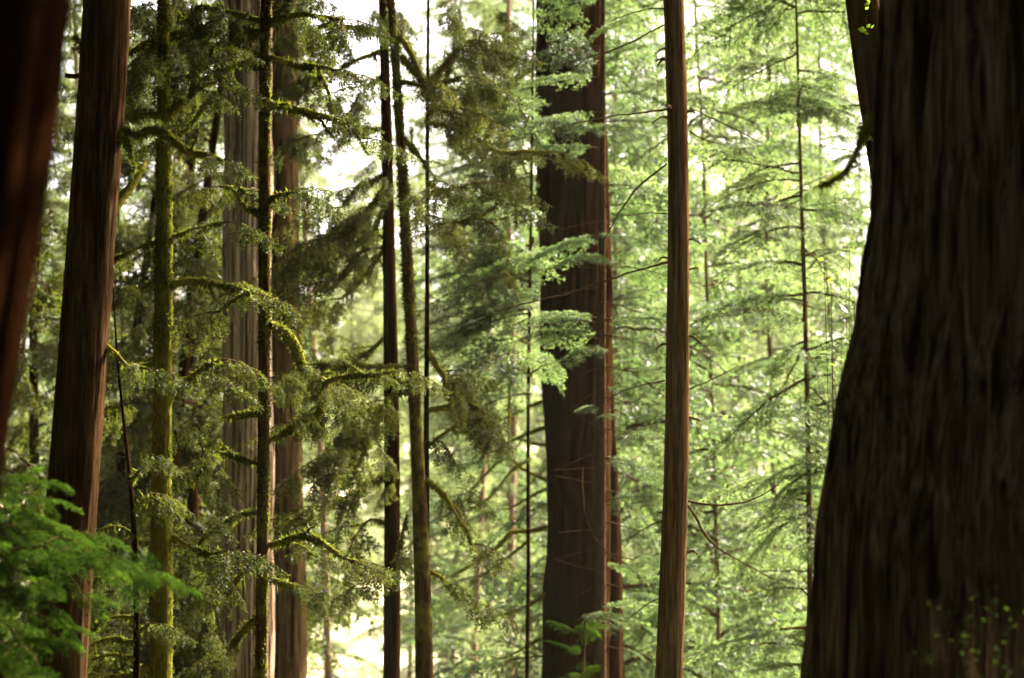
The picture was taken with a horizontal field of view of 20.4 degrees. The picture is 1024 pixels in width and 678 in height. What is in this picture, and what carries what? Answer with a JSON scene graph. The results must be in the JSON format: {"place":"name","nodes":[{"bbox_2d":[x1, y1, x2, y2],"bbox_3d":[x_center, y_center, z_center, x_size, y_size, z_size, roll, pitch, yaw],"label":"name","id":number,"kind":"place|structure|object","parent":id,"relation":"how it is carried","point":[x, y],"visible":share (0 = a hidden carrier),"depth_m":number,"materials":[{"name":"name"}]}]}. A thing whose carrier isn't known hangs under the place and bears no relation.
{"place":"outdoors","nodes":[
{"label":"outdoors","id":0,"kind":"place"},
{"bbox_2d":[0,442,827,677],"bbox_3d":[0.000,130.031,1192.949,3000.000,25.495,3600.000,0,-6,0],"label":"ground","id":1,"kind":"structure","parent":0,"point":[355,647],"depth_m":149.75,"materials":[{"name":"white"}]},
{"bbox_2d":[0,0,72,500],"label":"redwood tree","id":2,"kind":"object","parent":1,"relation":"on","point":[34,35],"visible":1,"depth_m":4.98,"materials":[{"name":"brown plant"}]},
{"bbox_2d":[1,18,80,656],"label":"background hemlock","id":3,"kind":"object","parent":1,"relation":"on","point":[45,335],"visible":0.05,"depth_m":60.61,"materials":[{"name":"green plant"}]},
{"bbox_2d":[3,32,139,626],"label":"background hemlock","id":4,"kind":"object","parent":1,"relation":"on","point":[52,190],"visible":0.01,"depth_m":92.65,"materials":[{"name":"green plant"}]},
{"bbox_2d":[1,0,142,612],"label":"background hemlock","id":5,"kind":"object","parent":1,"relation":"on","point":[67,220],"depth_m":131.56,"materials":[{"name":"green plant"}]},
{"bbox_2d":[19,0,127,677],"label":"background tree","id":6,"kind":"object","parent":1,"relation":"on","point":[75,59],"visible":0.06,"depth_m":56.80,"materials":[{"name":"green plant"}]},
{"bbox_2d":[0,207,149,677],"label":"background hemlock","id":7,"kind":"object","parent":1,"relation":"on","point":[43,302],"visible":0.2,"depth_m":36.48,"materials":[{"name":"green plant"}]},
{"bbox_2d":[0,0,151,677],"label":"background hemlock","id":8,"kind":"object","parent":1,"relation":"on","point":[33,429],"visible":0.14,"depth_m":45.42,"materials":[{"name":"green plant"}]},
{"bbox_2d":[0,466,203,677],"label":"young hemlock","id":9,"kind":"object","parent":1,"relation":"on","point":[63,539],"visible":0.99,"depth_m":11.80,"materials":[{"name":"green plant"}]},
{"bbox_2d":[1,0,222,677],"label":"background hemlock","id":10,"kind":"object","parent":1,"relation":"on","point":[121,244],"visible":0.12,"depth_m":40.47,"materials":[{"name":"green plant"}]},
{"bbox_2d":[19,0,211,649],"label":"background hemlock","id":11,"kind":"object","parent":1,"relation":"on","point":[144,551],"visible":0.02,"depth_m":56.68,"materials":[{"name":"green plant"}]},
{"bbox_2d":[39,0,205,676],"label":"background hemlock","id":12,"kind":"object","parent":1,"relation":"on","point":[135,267],"visible":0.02,"depth_m":90.68,"materials":[{"name":"green plant"}]},
{"bbox_2d":[87,284,197,677],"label":"hemlock sapling","id":13,"kind":"object","parent":1,"relation":"on","point":[166,632],"visible":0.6,"depth_m":16.94,"materials":[{"name":"green plant"}]},
{"bbox_2d":[35,0,257,677],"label":"fir tree","id":14,"kind":"object","parent":1,"relation":"on","point":[102,141],"visible":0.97,"depth_m":15.02,"materials":[{"name":"brown plant"}]},
{"bbox_2d":[4,1,316,677],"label":"background hemlock","id":15,"kind":"object","parent":1,"relation":"on","point":[189,308],"visible":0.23,"depth_m":39.30,"materials":[{"name":"green plant"}]},
{"bbox_2d":[113,10,220,593],"bbox_3d":[-5.977,0.222,50.035,3.042,24.670,2.706,-1,-7,6],"label":"background tree","id":16,"kind":"object","parent":1,"relation":"on","point":[218,155],"visible":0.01,"depth_m":50.42,"materials":[{"name":"green plant"}]},
{"bbox_2d":[112,1,222,566],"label":"background hemlock","id":17,"kind":"object","parent":1,"relation":"on","point":[147,190],"depth_m":141.85,"materials":[{"name":"green plant"}]},
{"bbox_2d":[25,0,312,677],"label":"mossy tree","id":18,"kind":"object","parent":1,"relation":"on","point":[163,284],"visible":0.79,"depth_m":18.14,"materials":[{"name":"green plant"}]},
{"bbox_2d":[114,0,223,666],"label":"background hemlock","id":19,"kind":"object","parent":1,"relation":"on","point":[198,160],"visible":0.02,"depth_m":57.68,"materials":[{"name":"green plant"}]},
{"bbox_2d":[142,11,223,561],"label":"background hemlock","id":20,"kind":"object","parent":1,"relation":"on","point":[222,157],"depth_m":119.58,"materials":[{"name":"green plant"}]},
{"bbox_2d":[32,0,345,677],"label":"background hemlock","id":21,"kind":"object","parent":1,"relation":"on","point":[192,501],"visible":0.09,"depth_m":41.81,"materials":[{"name":"green plant"}]},
{"bbox_2d":[124,14,336,669],"bbox_3d":[-6.573,1.843,62.062,5.050,24.706,5.527,-3,-7,26],"label":"background hemlock","id":22,"kind":"object","parent":1,"relation":"on","point":[222,149],"depth_m":62.22,"materials":[{"name":"green plant"}]},
{"bbox_2d":[220,0,274,677],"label":"redwood tree","id":23,"kind":"object","parent":1,"relation":"on","point":[241,140],"visible":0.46,"depth_m":34.94,"materials":[{"name":"brown plant"}]},
{"bbox_2d":[137,0,378,677],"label":"background hemlock","id":24,"kind":"object","parent":1,"relation":"on","point":[309,355],"visible":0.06,"depth_m":47.34,"materials":[{"name":"green plant"}]},
{"bbox_2d":[122,0,451,677],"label":"mossy tree","id":25,"kind":"object","parent":1,"relation":"on","point":[244,37],"visible":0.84,"depth_m":18.75,"materials":[{"name":"green plant"}]},
{"bbox_2d":[216,1,377,677],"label":"background hemlock","id":26,"kind":"object","parent":1,"relation":"on","point":[308,455],"visible":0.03,"depth_m":112.39,"materials":[{"name":"green plant"}]},
{"bbox_2d":[271,0,338,677],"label":"redwood tree","id":27,"kind":"object","parent":1,"relation":"on","point":[290,658],"visible":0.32,"depth_m":36.46,"materials":[{"name":"brown plant"}]},
{"bbox_2d":[243,0,424,677],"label":"spruce tree","id":28,"kind":"object","parent":1,"relation":"on","point":[329,248],"visible":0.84,"depth_m":29.10,"materials":[{"name":"green plant"}]},
{"bbox_2d":[298,20,382,581],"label":"background hemlock","id":29,"kind":"object","parent":1,"relation":"on","point":[325,186],"visible":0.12,"depth_m":159.32,"materials":[{"name":"green plant"}]},
{"bbox_2d":[297,20,409,677],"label":"background tree","id":30,"kind":"object","parent":1,"relation":"on","point":[327,631],"visible":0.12,"depth_m":59.98,"materials":[{"name":"green plant"}]},
{"bbox_2d":[303,0,408,635],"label":"background hemlock","id":31,"kind":"object","parent":1,"relation":"on","point":[359,312],"visible":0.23,"depth_m":153.12,"materials":[{"name":"green plant"}]},
{"bbox_2d":[340,0,444,571],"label":"background hemlock","id":32,"kind":"object","parent":1,"relation":"on","point":[366,305],"visible":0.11,"depth_m":161.18,"materials":[{"name":"green plant"}]},
{"bbox_2d":[277,0,528,677],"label":"spruce tree","id":33,"kind":"object","parent":1,"relation":"on","point":[468,128],"visible":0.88,"depth_m":26.12,"materials":[{"name":"green plant"}]},
{"bbox_2d":[333,0,473,677],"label":"background hemlock","id":34,"kind":"object","parent":1,"relation":"on","point":[401,349],"visible":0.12,"depth_m":139.49,"materials":[{"name":"green plant"}]},
{"bbox_2d":[10,115,860,450],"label":"forest","id":35,"kind":"object","parent":1,"relation":"on","point":[380,271],"visible":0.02,"depth_m":222.89,"materials":[{"name":"green plant"}]},
{"bbox_2d":[354,0,539,677],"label":"background hemlock","id":36,"kind":"object","parent":1,"relation":"on","point":[437,398],"visible":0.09,"depth_m":99.72,"materials":[{"name":"green plant"}]},
{"bbox_2d":[367,0,546,666],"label":"background hemlock","id":37,"kind":"object","parent":1,"relation":"on","point":[420,171],"visible":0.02,"depth_m":111.23,"materials":[{"name":"green plant"}]},
{"bbox_2d":[368,0,546,677],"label":"background hemlock","id":38,"kind":"object","parent":1,"relation":"on","point":[439,601],"visible":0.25,"depth_m":65.67,"materials":[{"name":"green plant"}]},
{"bbox_2d":[430,0,530,632],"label":"background hemlock","id":39,"kind":"object","parent":1,"relation":"on","point":[481,323],"depth_m":146.12,"materials":[{"name":"green plant"}]},
{"bbox_2d":[397,0,572,677],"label":"hemlock tree","id":40,"kind":"object","parent":1,"relation":"on","point":[487,271],"visible":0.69,"depth_m":32.66,"materials":[{"name":"green plant"}]},
{"bbox_2d":[429,0,545,677],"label":"background tree","id":41,"kind":"object","parent":1,"relation":"on","point":[481,492],"visible":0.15,"depth_m":62.12,"materials":[{"name":"green plant"}]},
{"bbox_2d":[431,0,545,677],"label":"background tree","id":42,"kind":"object","parent":1,"relation":"on","point":[513,428],"visible":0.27,"depth_m":60.49,"materials":[{"name":"green plant"}]},
{"bbox_2d":[458,0,544,644],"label":"background hemlock","id":43,"kind":"object","parent":1,"relation":"on","point":[534,415],"depth_m":140.52,"materials":[{"name":"green plant"}]},
{"bbox_2d":[400,0,612,677],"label":"redwood tree","id":44,"kind":"object","parent":1,"relation":"on","point":[570,436],"visible":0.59,"depth_m":33.88,"materials":[{"name":"brown plant"}]},
{"bbox_2d":[423,0,607,548],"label":"hemlock tree","id":45,"kind":"object","parent":1,"relation":"on","point":[479,59],"visible":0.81,"depth_m":27.16,"materials":[{"name":"green plant"}]},
{"bbox_2d":[379,0,656,677],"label":"background hemlock","id":46,"kind":"object","parent":1,"relation":"on","point":[420,125],"visible":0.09,"depth_m":86.43,"materials":[{"name":"green plant"}]},
{"bbox_2d":[494,40,652,634],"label":"background hemlock","id":47,"kind":"object","parent":1,"relation":"on","point":[537,454],"visible":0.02,"depth_m":117.92,"materials":[{"name":"green plant"}]},
{"bbox_2d":[543,614,612,677],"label":"hemlock sapling","id":48,"kind":"object","parent":1,"relation":"on","point":[590,632],"visible":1,"depth_m":12.96,"materials":[{"name":"green plant"}]},
{"bbox_2d":[514,0,683,677],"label":"hemlock tree","id":49,"kind":"object","parent":1,"relation":"on","point":[600,615],"visible":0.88,"depth_m":30.10,"materials":[{"name":"green plant"}]},
{"bbox_2d":[494,0,708,677],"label":"background hemlock","id":50,"kind":"object","parent":1,"relation":"on","point":[613,105],"visible":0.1,"depth_m":57.14,"materials":[{"name":"green plant"}]},
{"bbox_2d":[607,173,623,677],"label":"redwood tree","id":51,"kind":"object","parent":1,"relation":"on","point":[616,655],"visible":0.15,"depth_m":35.78,"materials":[{"name":"brown plant"}]},
{"bbox_2d":[433,0,811,677],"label":"background hemlock","id":52,"kind":"object","parent":1,"relation":"on","point":[517,594],"visible":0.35,"depth_m":40.14,"materials":[{"name":"green plant"}]},
{"bbox_2d":[496,0,752,677],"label":"background hemlock","id":53,"kind":"object","parent":1,"relation":"on","point":[632,262],"visible":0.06,"depth_m":90.90,"materials":[{"name":"green plant"}]},
{"bbox_2d":[494,0,778,677],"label":"cedar tree","id":54,"kind":"object","parent":1,"relation":"on","point":[671,615],"visible":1,"depth_m":22.07,"materials":[{"name":"brown plant"}]},
{"bbox_2d":[607,1,702,626],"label":"background hemlock","id":55,"kind":"object","parent":1,"relation":"on","point":[653,279],"visible":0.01,"depth_m":131.27,"materials":[{"name":"green plant"}]},
{"bbox_2d":[539,0,781,677],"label":"background hemlock","id":56,"kind":"object","parent":1,"relation":"on","point":[702,371],"visible":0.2,"depth_m":59.83,"materials":[{"name":"green plant"}]},
{"bbox_2d":[637,2,745,629],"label":"background hemlock","id":57,"kind":"object","parent":1,"relation":"on","point":[701,12],"visible":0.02,"depth_m":136.93,"materials":[{"name":"green plant"}]},
{"bbox_2d":[607,0,779,677],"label":"background hemlock","id":58,"kind":"object","parent":1,"relation":"on","point":[689,3],"visible":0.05,"depth_m":103.78,"materials":[{"name":"green plant"}]},
{"bbox_2d":[538,0,852,677],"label":"background hemlock","id":59,"kind":"object","parent":1,"relation":"on","point":[767,148],"visible":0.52,"depth_m":42.77,"materials":[{"name":"green plant"}]},
{"bbox_2d":[624,0,822,677],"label":"background hemlock","id":60,"kind":"object","parent":1,"relation":"on","point":[728,402],"visible":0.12,"depth_m":86.34,"materials":[{"name":"green plant"}]},
{"bbox_2d":[651,1,800,671],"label":"background hemlock","id":61,"kind":"object","parent":1,"relation":"on","point":[714,191],"visible":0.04,"depth_m":113.11,"materials":[{"name":"green plant"}]},
{"bbox_2d":[623,0,861,677],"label":"background hemlock","id":62,"kind":"object","parent":1,"relation":"on","point":[794,247],"visible":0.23,"depth_m":47.49,"materials":[{"name":"green plant"}]},
{"bbox_2d":[686,0,822,656],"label":"background hemlock","id":63,"kind":"object","parent":1,"relation":"on","point":[743,222],"visible":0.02,"depth_m":129.67,"materials":[{"name":"green plant"}]},
{"bbox_2d":[683,0,869,677],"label":"hemlock tree","id":64,"kind":"object","parent":1,"relation":"on","point":[778,637],"visible":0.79,"depth_m":30.26,"materials":[{"name":"green plant"}]},
{"bbox_2d":[701,0,858,675],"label":"background hemlock","id":65,"kind":"object","parent":1,"relation":"on","point":[756,337],"visible":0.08,"depth_m":100.58,"materials":[{"name":"green plant"}]},
{"bbox_2d":[692,0,870,677],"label":"background hemlock","id":66,"kind":"object","parent":1,"relation":"on","point":[825,229],"visible":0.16,"depth_m":50.74,"materials":[{"name":"green plant"}]},
{"bbox_2d":[734,16,858,661],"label":"background hemlock","id":67,"kind":"object","parent":1,"relation":"on","point":[829,273],"visible":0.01,"depth_m":119.17,"materials":[{"name":"green plant"}]},
{"bbox_2d":[741,2,865,536],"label":"background hemlock","id":68,"kind":"object","parent":1,"relation":"on","point":[818,230],"visible":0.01,"depth_m":141.99,"materials":[{"name":"green plant"}]},
{"bbox_2d":[753,3,870,657],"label":"background hemlock","id":69,"kind":"object","parent":1,"relation":"on","point":[848,236],"visible":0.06,"depth_m":97.36,"materials":[{"name":"green plant"}]},
{"bbox_2d":[817,245,857,443],"bbox_3d":[1.862,2.912,15.787,0.242,6.904,0.364,0,-6,0],"label":"maple sapling","id":70,"kind":"object","parent":1,"relation":"on","point":[842,307],"visible":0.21,"depth_m":16.11,"materials":[{"name":"green plant"}]},
{"bbox_2d":[845,0,878,175],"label":"redwood tree","id":71,"kind":"object","parent":1,"relation":"on","point":[862,16],"visible":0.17,"depth_m":17.23,"materials":[{"name":"brown plant"}]},
{"bbox_2d":[792,0,1023,677],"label":"giant redwood","id":72,"kind":"object","parent":1,"relation":"on","point":[921,501],"visible":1,"depth_m":10.55,"materials":[{"name":"brown plant"}]},
{"bbox_2d":[912,633,939,677],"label":"leafy shrub","id":73,"kind":"object","parent":1,"relation":"on","point":[928,662],"visible":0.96,"depth_m":9.27,"materials":[{"name":"green plant"}]},
{"bbox_2d":[927,586,1023,677],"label":"leafy shrub","id":74,"kind":"object","parent":1,"relation":"on","point":[971,667],"visible":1,"depth_m":9.16,"materials":[{"name":"green plant"}]},
{"bbox_2d":[14,0,869,437],"label":"sky","id":75,"kind":"structure","parent":0,"point":[351,8],"materials":[{"name":"white"}]}
]}

